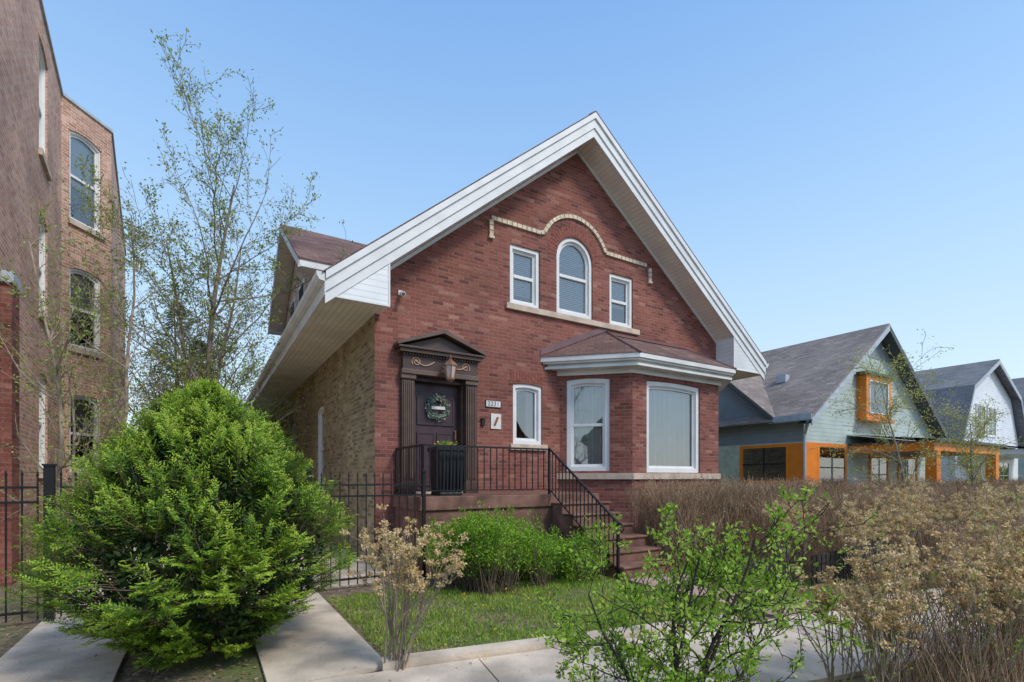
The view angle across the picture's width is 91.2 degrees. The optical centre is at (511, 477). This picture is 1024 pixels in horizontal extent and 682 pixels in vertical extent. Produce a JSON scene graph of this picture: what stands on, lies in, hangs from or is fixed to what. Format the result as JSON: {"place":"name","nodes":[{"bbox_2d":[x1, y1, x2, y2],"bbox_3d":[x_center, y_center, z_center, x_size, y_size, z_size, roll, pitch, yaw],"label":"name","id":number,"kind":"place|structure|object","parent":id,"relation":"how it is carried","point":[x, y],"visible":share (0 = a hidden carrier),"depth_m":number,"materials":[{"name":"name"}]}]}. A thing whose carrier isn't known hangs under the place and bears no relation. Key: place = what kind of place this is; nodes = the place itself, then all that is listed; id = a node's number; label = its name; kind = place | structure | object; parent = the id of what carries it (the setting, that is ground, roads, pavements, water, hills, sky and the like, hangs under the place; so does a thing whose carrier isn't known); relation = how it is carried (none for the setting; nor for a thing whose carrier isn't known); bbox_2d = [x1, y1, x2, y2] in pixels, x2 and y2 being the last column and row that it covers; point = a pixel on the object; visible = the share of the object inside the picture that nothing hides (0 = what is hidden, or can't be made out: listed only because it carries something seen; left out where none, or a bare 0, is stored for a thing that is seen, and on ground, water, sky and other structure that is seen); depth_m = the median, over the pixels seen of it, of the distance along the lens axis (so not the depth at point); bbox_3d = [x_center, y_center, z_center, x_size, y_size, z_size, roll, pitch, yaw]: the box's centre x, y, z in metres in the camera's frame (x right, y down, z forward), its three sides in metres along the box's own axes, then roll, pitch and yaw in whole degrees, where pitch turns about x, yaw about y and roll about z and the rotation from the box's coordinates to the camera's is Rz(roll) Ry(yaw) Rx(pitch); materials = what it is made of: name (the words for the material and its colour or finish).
{"place":"outdoors","nodes":[
{"label":"outdoors","id":0,"kind":"place"},
{"bbox_2d":[0,543,169,681],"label":"neighbour path","id":1,"kind":"structure","parent":0,"point":[59,657],"depth_m":4.07,"materials":[{"name":"concrete"}]},
{"bbox_2d":[192,513,396,599],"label":"side yard paving","id":2,"kind":"structure","parent":0,"point":[361,567],"depth_m":7.75,"materials":[{"name":"concrete"}]},
{"bbox_2d":[53,28,352,535],"bbox_3d":[-7.332,-4.022,12.400,6.533,11.058,5.868,0,0,26],"label":"spring tree","id":3,"kind":"object","parent":2,"relation":"on","point":[207,369],"visible":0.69,"depth_m":11.65,"materials":[{"name":"green plant"}]},
{"bbox_2d":[222,396,295,490],"bbox_3d":[-7.744,-0.595,15.913,3.004,4.198,3.215,0,0,-26],"label":"background tree","id":4,"kind":"object","parent":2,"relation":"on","point":[281,423],"visible":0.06,"depth_m":15.75,"materials":[{"name":"green plant"}]},
{"bbox_2d":[285,261,313,327],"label":"dormer walls","id":5,"kind":"structure","parent":0,"point":[293,294],"depth_m":15.25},
{"bbox_2d":[241,589,380,681],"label":"side path","id":6,"kind":"structure","parent":0,"point":[290,652],"depth_m":4.28,"materials":[{"name":"concrete"}]},
{"bbox_2d":[0,496,1017,681],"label":"ground","id":7,"kind":"structure","parent":0,"point":[228,671],"depth_m":4.95,"materials":[{"name":"soil"}]},
{"bbox_2d":[0,270,22,585],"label":"porch pier","id":8,"kind":"structure","parent":7,"relation":"on","point":[9,408],"depth_m":6.96,"materials":[{"name":"red brick"}]},
{"bbox_2d":[0,0,124,570],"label":"walls","id":9,"kind":"structure","parent":7,"relation":"on","point":[24,182],"depth_m":9.32,"materials":[{"name":"brown brick"}]},
{"bbox_2d":[39,42,44,152],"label":"side window frame","id":10,"kind":"object","parent":9,"relation":"attached to","point":[41,103],"visible":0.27,"depth_m":10.12,"materials":[{"name":"white plastic"}]},
{"bbox_2d":[39,375,44,470],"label":"side window frame","id":11,"kind":"object","parent":9,"relation":"attached to","point":[41,430],"visible":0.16,"depth_m":10.12,"materials":[{"name":"white plastic"}]},
{"bbox_2d":[39,214,44,312],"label":"side window frame","id":12,"kind":"object","parent":9,"relation":"attached to","point":[42,269],"visible":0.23,"depth_m":10.12,"materials":[{"name":"white plastic"}]},
{"bbox_2d":[38,22,101,400],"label":"window heads","id":13,"kind":"object","parent":9,"relation":"attached to","point":[81,130],"depth_m":12.18,"materials":[{"name":"brick"}]},
{"bbox_2d":[70,185,92,227],"bbox_3d":[-10.901,-7.300,12.447,0.460,2.280,0.900,0,0,6],"label":"window pane","id":14,"kind":"structure","parent":9,"relation":"attached to","point":[75,212],"depth_m":12.81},
{"bbox_2d":[70,315,92,347],"bbox_3d":[-10.901,-4.125,12.447,0.460,2.030,0.900,0,0,6],"label":"window pane","id":15,"kind":"structure","parent":9,"relation":"attached to","point":[88,328],"depth_m":12.87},
{"bbox_2d":[38,0,126,477],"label":"coping and sills","id":16,"kind":"object","parent":9,"relation":"attached to","point":[75,223],"visible":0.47,"depth_m":12.00,"materials":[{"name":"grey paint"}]},
{"bbox_2d":[70,131,99,232],"bbox_3d":[-10.612,-7.300,12.415,0.100,2.192,0.812,0,0,6],"label":"angled window frame","id":17,"kind":"object","parent":9,"relation":"attached to","point":[93,149],"visible":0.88,"depth_m":12.73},
{"bbox_2d":[70,137,92,197],"bbox_3d":[-10.727,-7.752,12.428,0.010,1.256,0.720,0,0,6],"label":"angled window shade","id":18,"kind":"object","parent":17,"relation":"attached to","point":[77,147],"visible":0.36,"depth_m":12.44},
{"bbox_2d":[70,268,99,352],"bbox_3d":[-10.612,-4.125,12.415,0.100,1.942,0.812,0,0,6],"label":"angled window frame","id":19,"kind":"object","parent":9,"relation":"attached to","point":[96,283],"visible":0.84,"depth_m":12.73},
{"bbox_2d":[70,273,92,320],"bbox_3d":[-10.727,-4.524,12.428,0.010,1.111,0.720,0,0,6],"label":"angled window shade","id":20,"kind":"object","parent":19,"relation":"attached to","point":[80,277],"visible":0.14,"depth_m":12.49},
{"bbox_2d":[70,396,99,471],"bbox_3d":[-10.612,-1.070,12.415,0.100,1.892,0.812,0,0,6],"label":"angled window frame","id":21,"kind":"object","parent":9,"relation":"attached to","point":[85,399],"visible":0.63,"depth_m":12.73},
{"bbox_2d":[70,399,92,440],"bbox_3d":[-10.727,-1.459,12.428,0.010,1.082,0.720,0,0,6],"label":"angled window shade","id":22,"kind":"object","parent":21,"relation":"attached to","point":[79,410],"visible":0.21,"depth_m":12.49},
{"bbox_2d":[0,154,194,557],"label":"sapling tree","id":23,"kind":"object","parent":7,"relation":"on","point":[61,396],"visible":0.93,"depth_m":7.08,"materials":[{"name":"green plant"}]},
{"bbox_2d":[127,299,214,497],"bbox_3d":[-12.896,-2.672,19.527,5.550,8.350,5.351,0,0,0],"label":"conifer tree","id":24,"kind":"object","parent":7,"relation":"on","point":[171,321],"visible":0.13,"depth_m":19.27,"materials":[{"name":"green plant"}]},
{"bbox_2d":[0,376,357,672],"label":"yew bush","id":25,"kind":"object","parent":7,"relation":"on","point":[192,424],"visible":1,"depth_m":3.72,"materials":[{"name":"green plant"}]},
{"bbox_2d":[0,464,425,622],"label":"iron fence","id":26,"kind":"object","parent":7,"relation":"on","point":[49,479],"visible":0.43,"depth_m":5.25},
{"bbox_2d":[183,321,269,492],"bbox_3d":[-14.157,-3.087,25.039,4.408,9.179,6.419,0,0,0],"label":"background tree","id":27,"kind":"object","parent":7,"relation":"on","point":[256,374],"visible":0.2,"depth_m":25.56,"materials":[{"name":"green plant"}]},
{"bbox_2d":[267,314,374,563],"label":"side wall","id":28,"kind":"structure","parent":7,"relation":"on","point":[342,393],"depth_m":10.09,"materials":[{"name":"brick"}]},
{"bbox_2d":[318,406,323,491],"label":"side window frame","id":29,"kind":"object","parent":28,"relation":"attached to","point":[320,415],"visible":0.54,"depth_m":12.72,"materials":[{"name":"white plastic"}]},
{"bbox_2d":[339,504,469,671],"bbox_3d":[-0.831,0.841,3.925,1.046,1.326,1.088,0,0,0],"label":"hydrangea shrub","id":30,"kind":"object","parent":7,"relation":"on","point":[407,566],"visible":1,"depth_m":3.81,"materials":[{"name":"beige plant"}]},
{"bbox_2d":[0,552,1007,681],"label":"leaf litter","id":31,"kind":"object","parent":7,"relation":"on","point":[243,672],"visible":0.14,"depth_m":4.60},
{"bbox_2d":[417,500,614,596],"bbox_3d":[0.061,0.904,7.174,2.869,1.207,1.919,0,0,-33],"label":"green bush","id":32,"kind":"object","parent":7,"relation":"on","point":[496,552],"visible":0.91,"depth_m":6.66,"materials":[{"name":"green plant"}]},
{"bbox_2d":[393,492,672,580],"bbox_3d":[0.251,0.895,8.171,3.500,1.210,3.066,0,0,-32],"label":"entrance stoop","id":33,"kind":"object","parent":7,"relation":"on","point":[548,508],"visible":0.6,"depth_m":8.15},
{"bbox_2d":[427,439,465,495],"bbox_3d":[-1.066,-0.172,8.157,0.470,0.923,0.470,0,0,-32],"label":"tall planter","id":34,"kind":"object","parent":33,"relation":"on","point":[447,468],"visible":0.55,"depth_m":8.01,"materials":[{"name":"black metal"}]},
{"bbox_2d":[395,444,624,577],"bbox_3d":[-0.158,0.468,8.131,3.739,1.984,1.484,0,0,6],"label":"iron stair railing","id":35,"kind":"object","parent":33,"relation":"on","point":[550,450],"visible":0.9,"depth_m":8.09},
{"bbox_2d":[375,154,715,565],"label":"front wall","id":36,"kind":"structure","parent":7,"relation":"on","point":[456,282],"depth_m":9.81,"materials":[{"name":"red brick"}]},
{"bbox_2d":[393,329,486,493],"bbox_3d":[-1.308,-1.150,9.012,1.680,2.900,0.490,0,0,-32],"label":"door surround","id":37,"kind":"object","parent":36,"relation":"attached to","point":[443,347],"visible":0.88,"depth_m":8.90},
{"bbox_2d":[415,382,457,491],"bbox_3d":[-1.397,-0.723,9.156,0.898,1.953,0.052,0,0,-31],"label":"door","id":38,"kind":"structure","parent":37,"relation":"in","point":[429,430],"depth_m":9.10,"materials":[{"name":"wood"}]},
{"bbox_2d":[425,393,449,421],"bbox_3d":[-1.347,-1.262,9.100,0.520,0.520,0.124,0,0,-31],"label":"door wreath","id":39,"kind":"object","parent":38,"relation":"attached to","point":[444,408],"depth_m":9.10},
{"bbox_2d":[443,355,456,382],"bbox_3d":[-1.104,-1.904,8.812,0.248,0.489,0.349,0,0,-31],"label":"porch lantern","id":40,"kind":"object","parent":37,"relation":"attached to","point":[450,366],"visible":1,"depth_m":8.71,"materials":[{"name":"glass"}]},
{"bbox_2d":[517,391,524,437],"bbox_3d":[0.124,-1.265,10.330,0.780,1.290,0.460,0,0,-31],"label":"hall window recess","id":41,"kind":"object","parent":36,"relation":"attached to","point":[520,414],"depth_m":10.62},
{"bbox_2d":[513,255,530,302],"bbox_3d":[0.069,-3.990,10.296,0.790,1.260,0.460,0,0,-31],"label":"window recess","id":42,"kind":"object","parent":36,"relation":"attached to","point":[519,298],"depth_m":10.58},
{"bbox_2d":[510,244,538,307],"bbox_3d":[0.220,-3.990,10.048,0.702,1.172,0.100,0,0,-31],"label":"window frame","id":43,"kind":"object","parent":36,"relation":"attached to","point":[533,280],"visible":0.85,"depth_m":10.12,"materials":[{"name":"white plastic"}]},
{"bbox_2d":[513,254,530,298],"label":"window blinds","id":44,"kind":"object","parent":43,"relation":"attached to","point":[524,275],"depth_m":10.14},
{"bbox_2d":[513,384,540,444],"bbox_3d":[0.276,-1.265,10.082,0.692,1.202,0.100,0,0,-31],"label":"hall window frame","id":45,"kind":"object","parent":36,"relation":"in","point":[536,392],"visible":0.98,"depth_m":10.15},
{"bbox_2d":[516,391,533,438],"bbox_3d":[0.213,-1.265,10.184,0.620,1.210,0.060,0,0,-31],"label":"hall window curtain","id":46,"kind":"object","parent":45,"relation":"attached to","point":[529,415],"visible":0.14,"depth_m":10.26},
{"bbox_2d":[322,111,767,362],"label":"roof","id":47,"kind":"structure","parent":36,"relation":"on","point":[591,113],"depth_m":9.54,"materials":[{"name":"white"}]},
{"bbox_2d":[270,224,365,328],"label":"dormer roof","id":48,"kind":"structure","parent":47,"relation":"on","point":[310,246],"depth_m":13.66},
{"bbox_2d":[268,228,330,335],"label":"dormer trim","id":49,"kind":"structure","parent":48,"relation":"attached to","point":[287,257],"depth_m":15.74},
{"bbox_2d":[252,296,758,418],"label":"eave soffit","id":50,"kind":"structure","parent":47,"relation":"attached to","point":[331,327],"depth_m":10.21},
{"bbox_2d":[325,112,766,379],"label":"rake fascia","id":51,"kind":"structure","parent":47,"relation":"attached to","point":[361,265],"depth_m":9.39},
{"bbox_2d":[244,270,768,514],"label":"gutters","id":52,"kind":"object","parent":51,"relation":"attached to","point":[311,299],"visible":0.54,"depth_m":9.75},
{"bbox_2d":[390,150,716,343],"bbox_3d":[1.524,-5.132,10.735,8.950,3.656,0.035,0,0,-32],"label":"frieze moulding","id":53,"kind":"object","parent":36,"relation":"attached to","point":[420,249],"visible":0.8,"depth_m":10.47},
{"bbox_2d":[390,138,732,340],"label":"gable soffit","id":54,"kind":"structure","parent":36,"relation":"attached to","point":[601,166],"depth_m":11.34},
{"bbox_2d":[488,214,652,283],"bbox_3d":[1.422,-5.043,10.662,4.370,0.986,0.070,0,0,-32],"label":"cream string course","id":55,"kind":"object","parent":36,"relation":"attached to","point":[544,230],"visible":1,"depth_m":10.46,"materials":[{"name":"stone"}]},
{"bbox_2d":[559,246,583,313],"bbox_3d":[1.143,-4.250,10.954,1.050,1.740,0.460,0,0,-31],"label":"arched window recess","id":56,"kind":"object","parent":36,"relation":"attached to","point":[571,281],"depth_m":11.27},
{"bbox_2d":[506,302,639,450],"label":"stone sills","id":57,"kind":"structure","parent":36,"relation":"attached to","point":[551,314],"depth_m":10.34,"materials":[{"name":"stone"}]},
{"bbox_2d":[557,238,591,319],"bbox_3d":[1.295,-4.250,10.707,0.962,1.652,0.100,0,0,-31],"label":"arched window frame","id":58,"kind":"object","parent":36,"relation":"attached to","point":[585,255],"visible":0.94,"depth_m":10.83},
{"bbox_2d":[559,246,583,312],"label":"arched window blinds","id":59,"kind":"object","parent":58,"relation":"attached to","point":[571,287],"visible":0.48,"depth_m":10.80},
{"bbox_2d":[611,283,624,323],"bbox_3d":[2.277,-3.980,11.649,0.790,1.240,0.460,0,0,-32],"label":"window recess","id":60,"kind":"object","parent":36,"relation":"attached to","point":[617,315],"depth_m":11.95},
{"bbox_2d":[610,273,631,327],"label":"window frame","id":61,"kind":"object","parent":36,"relation":"attached to","point":[627,283],"visible":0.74,"depth_m":11.51,"materials":[{"name":"white plastic"}]},
{"bbox_2d":[381,580,1000,670],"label":"lawn edging kerb","id":62,"kind":"structure","parent":7,"relation":"on","point":[425,658],"depth_m":4.15,"materials":[{"name":"concrete"}]},
{"bbox_2d":[529,483,877,681],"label":"leafy shrub","id":63,"kind":"object","parent":7,"relation":"on","point":[724,573],"visible":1,"depth_m":2.76,"materials":[{"name":"green plant"}]},
{"bbox_2d":[622,471,854,568],"bbox_3d":[4.731,0.680,9.935,6.148,1.644,1.680,0,0,-32],"label":"bare twig hedge","id":64,"kind":"object","parent":7,"relation":"on","point":[706,504],"visible":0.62,"depth_m":8.86,"materials":[{"name":"brown plant"}]},
{"bbox_2d":[718,357,929,487],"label":"walls","id":65,"kind":"structure","parent":7,"relation":"on","point":[827,427],"depth_m":17.10,"materials":[{"name":"green"}]},
{"bbox_2d":[740,370,917,490],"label":"windows","id":66,"kind":"structure","parent":65,"relation":"attached to","point":[772,460],"depth_m":16.40,"materials":[{"name":"orange paint"}]},
{"bbox_2d":[718,323,941,432],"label":"roof","id":67,"kind":"structure","parent":65,"relation":"attached to","point":[800,378],"depth_m":17.18,"materials":[{"name":"grey"}]},
{"bbox_2d":[727,325,946,438],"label":"roof trim","id":68,"kind":"structure","parent":67,"relation":"attached to","point":[886,338],"depth_m":17.75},
{"bbox_2d":[773,564,908,681],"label":"hydrangea shrub","id":69,"kind":"object","parent":7,"relation":"on","point":[828,576],"visible":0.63,"depth_m":3.38,"materials":[{"name":"beige plant"}]},
{"bbox_2d":[811,542,931,585],"bbox_3d":[8.664,1.260,9.628,10.770,0.439,0.020,0,0,-32],"label":"picket fence","id":70,"kind":"object","parent":7,"relation":"on","point":[831,556],"visible":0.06,"depth_m":7.13,"materials":[{"name":"black painted metal"}]},
{"bbox_2d":[826,548,928,681],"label":"hydrangea shrub","id":71,"kind":"object","parent":7,"relation":"on","point":[871,621],"visible":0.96,"depth_m":3.07,"materials":[{"name":"beige plant"}]},
{"bbox_2d":[739,479,1022,578],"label":"bare twig hedge","id":72,"kind":"object","parent":7,"relation":"on","point":[828,518],"visible":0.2,"depth_m":7.98,"materials":[{"name":"brown plant"}]},
{"bbox_2d":[843,526,923,681],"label":"hydrangea shrub","id":73,"kind":"object","parent":7,"relation":"on","point":[896,570],"visible":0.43,"depth_m":3.31,"materials":[{"name":"beige plant"}]},
{"bbox_2d":[806,329,971,488],"bbox_3d":[9.398,-1.000,12.695,3.214,5.002,2.686,0,0,35],"label":"willow tree","id":74,"kind":"object","parent":7,"relation":"on","point":[888,412],"visible":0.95,"depth_m":12.39,"materials":[{"name":"green plant"}]},
{"bbox_2d":[761,469,1023,590],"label":"hydrangea hedge","id":75,"kind":"object","parent":7,"relation":"on","point":[913,509],"visible":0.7,"depth_m":6.93,"materials":[{"name":"beige plant"}]},
{"bbox_2d":[835,528,985,681],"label":"hydrangea shrub","id":76,"kind":"object","parent":7,"relation":"on","point":[868,569],"visible":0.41,"depth_m":3.54,"materials":[{"name":"beige plant"}]},
{"bbox_2d":[810,567,1023,681],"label":"shrub shoots","id":77,"kind":"object","parent":7,"relation":"on","point":[938,676],"visible":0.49,"depth_m":3.29,"materials":[{"name":"brown plant"}]},
{"bbox_2d":[821,473,1023,499],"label":"bare twig hedge","id":78,"kind":"object","parent":7,"relation":"on","point":[957,485],"visible":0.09,"depth_m":12.72,"materials":[{"name":"brown plant"}]},
{"bbox_2d":[847,435,1006,483],"bbox_3d":[14.242,0.040,17.110,5.900,2.920,2.430,0,0,-31],"label":"porch","id":79,"kind":"object","parent":7,"relation":"on","point":[915,446],"visible":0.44,"depth_m":15.64,"materials":[{"name":"orange paint"}]},
{"bbox_2d":[862,508,1023,681],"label":"hydrangea shrub","id":80,"kind":"object","parent":7,"relation":"on","point":[989,557],"visible":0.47,"depth_m":3.46,"materials":[{"name":"beige plant"}]},
{"bbox_2d":[880,528,1023,681],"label":"hydrangea shrub","id":81,"kind":"object","parent":7,"relation":"on","point":[989,614],"visible":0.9,"depth_m":3.10,"materials":[{"name":"beige plant"}]},
{"bbox_2d":[883,510,1023,587],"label":"bare twig hedge","id":82,"kind":"object","parent":7,"relation":"on","point":[942,529],"visible":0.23,"depth_m":6.79,"materials":[{"name":"brown plant"}]},
{"bbox_2d":[896,489,1023,681],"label":"hydrangea shrub","id":83,"kind":"object","parent":7,"relation":"on","point":[1005,555],"visible":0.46,"depth_m":3.40,"materials":[{"name":"beige plant"}]},
{"bbox_2d":[916,393,1020,488],"bbox_3d":[12.491,-0.400,13.784,2.485,3.806,2.080,0,0,-32],"label":"willow tree","id":84,"kind":"object","parent":7,"relation":"on","point":[974,472],"visible":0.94,"depth_m":13.74,"materials":[{"name":"green plant"}]},
{"bbox_2d":[938,524,1023,681],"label":"hydrangea shrub","id":85,"kind":"object","parent":7,"relation":"on","point":[1020,570],"visible":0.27,"depth_m":3.55,"materials":[{"name":"beige plant"}]},
{"bbox_2d":[941,515,1023,679],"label":"hydrangea shrub","id":86,"kind":"object","parent":7,"relation":"on","point":[1010,577],"visible":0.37,"depth_m":3.50,"materials":[{"name":"beige plant"}]},
{"bbox_2d":[949,484,1023,663],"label":"hydrangea shrub","id":87,"kind":"object","parent":7,"relation":"on","point":[986,507],"visible":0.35,"depth_m":3.92,"materials":[{"name":"beige plant"}]},
{"bbox_2d":[958,485,1023,611],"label":"hydrangea shrub","id":88,"kind":"object","parent":7,"relation":"on","point":[978,530],"visible":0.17,"depth_m":4.17,"materials":[{"name":"beige plant"}]},
{"bbox_2d":[964,360,1023,482],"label":"porch and windows","id":89,"kind":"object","parent":7,"relation":"on","point":[1004,469],"visible":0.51,"depth_m":23.15,"materials":[{"name":"grey paint"}]},
{"bbox_2d":[964,499,1023,656],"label":"hydrangea shrub","id":90,"kind":"object","parent":7,"relation":"on","point":[1012,550],"visible":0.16,"depth_m":3.57,"materials":[{"name":"beige plant"}]},
{"bbox_2d":[43,0,1023,473],"label":"sky","id":91,"kind":"structure","parent":0,"point":[832,167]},
{"bbox_2d":[560,373,717,545],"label":"bay walls","id":92,"kind":"structure","parent":0,"point":[628,422],"depth_m":10.21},
{"bbox_2d":[567,378,609,470],"bbox_3d":[1.574,-1.085,10.369,0.100,1.902,0.872,0,0,-76],"label":"bay window frame","id":93,"kind":"object","parent":92,"relation":"in","point":[597,382],"visible":0.98,"depth_m":10.34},
{"bbox_2d":[574,386,602,463],"bbox_3d":[1.602,-1.085,10.486,0.800,1.910,0.060,0,0,13],"label":"bay window curtain","id":94,"kind":"object","parent":93,"relation":"attached to","point":[588,408],"visible":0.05,"depth_m":10.49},
{"bbox_2d":[541,352,735,392],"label":"bay cornice","id":95,"kind":"structure","parent":92,"relation":"attached to","point":[656,366],"depth_m":10.18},
{"bbox_2d":[541,328,736,369],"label":"bay roof","id":96,"kind":"structure","parent":92,"relation":"on","point":[606,342],"depth_m":10.57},
{"bbox_2d":[557,473,720,478],"bbox_3d":[3.319,-0.028,11.212,4.932,0.125,1.087,0,0,-31],"label":"bay stone sill band","id":97,"kind":"object","parent":92,"relation":"attached to","point":[629,475],"visible":0.75,"depth_m":10.29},
{"bbox_2d":[647,381,698,472],"bbox_3d":[3.428,-1.060,10.794,1.652,1.912,0.100,0,0,-31],"label":"bay window frame","id":98,"kind":"object","parent":92,"relation":"in","point":[693,392],"visible":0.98,"depth_m":11.01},
{"bbox_2d":[649,389,689,465],"bbox_3d":[3.366,-1.060,10.897,1.580,1.920,0.060,0,0,-32],"label":"bay window curtain","id":99,"kind":"object","parent":98,"relation":"attached to","point":[669,428],"visible":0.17,"depth_m":10.90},
{"bbox_2d":[306,594,1001,681],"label":"sidewalk","id":100,"kind":"structure","parent":0,"point":[537,666],"depth_m":3.92,"materials":[{"name":"concrete"}]},
{"bbox_2d":[326,557,1010,681],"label":"lawn","id":101,"kind":"structure","parent":0,"point":[527,591],"depth_m":5.59,"materials":[{"name":"green plant"}]},
{"bbox_2d":[627,573,820,617],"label":"entrance path","id":102,"kind":"structure","parent":0,"point":[695,590],"depth_m":6.46,"materials":[{"name":"grey concrete"}]},
{"bbox_2d":[941,371,1017,483],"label":"walls","id":103,"kind":"structure","parent":0,"point":[991,386],"depth_m":24.05,"materials":[{"name":"white"}]},
{"bbox_2d":[915,359,1023,448],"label":"roof","id":104,"kind":"structure","parent":103,"relation":"attached to","point":[972,374],"depth_m":22.92,"materials":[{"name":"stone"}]},
{"bbox_2d":[1011,377,1023,480],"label":"grey house","id":105,"kind":"structure","parent":0,"point":[1018,383],"depth_m":29.79,"materials":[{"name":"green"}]},
{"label":"rear walls","id":106,"kind":"object","parent":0,"visible":0},
{"bbox_2d":[338,265,758,372],"bbox_3d":[1.783,-3.159,10.601,10.885,0.819,0.529,0,0,-32],"label":"eave return siding","id":107,"kind":"object","parent":106,"relation":"attached to","point":[373,287],"visible":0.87,"depth_m":7.96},
{"bbox_2d":[335,263,759,373],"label":"return corner trim","id":108,"kind":"structure","parent":107,"relation":"attached to","point":[364,301],"depth_m":7.98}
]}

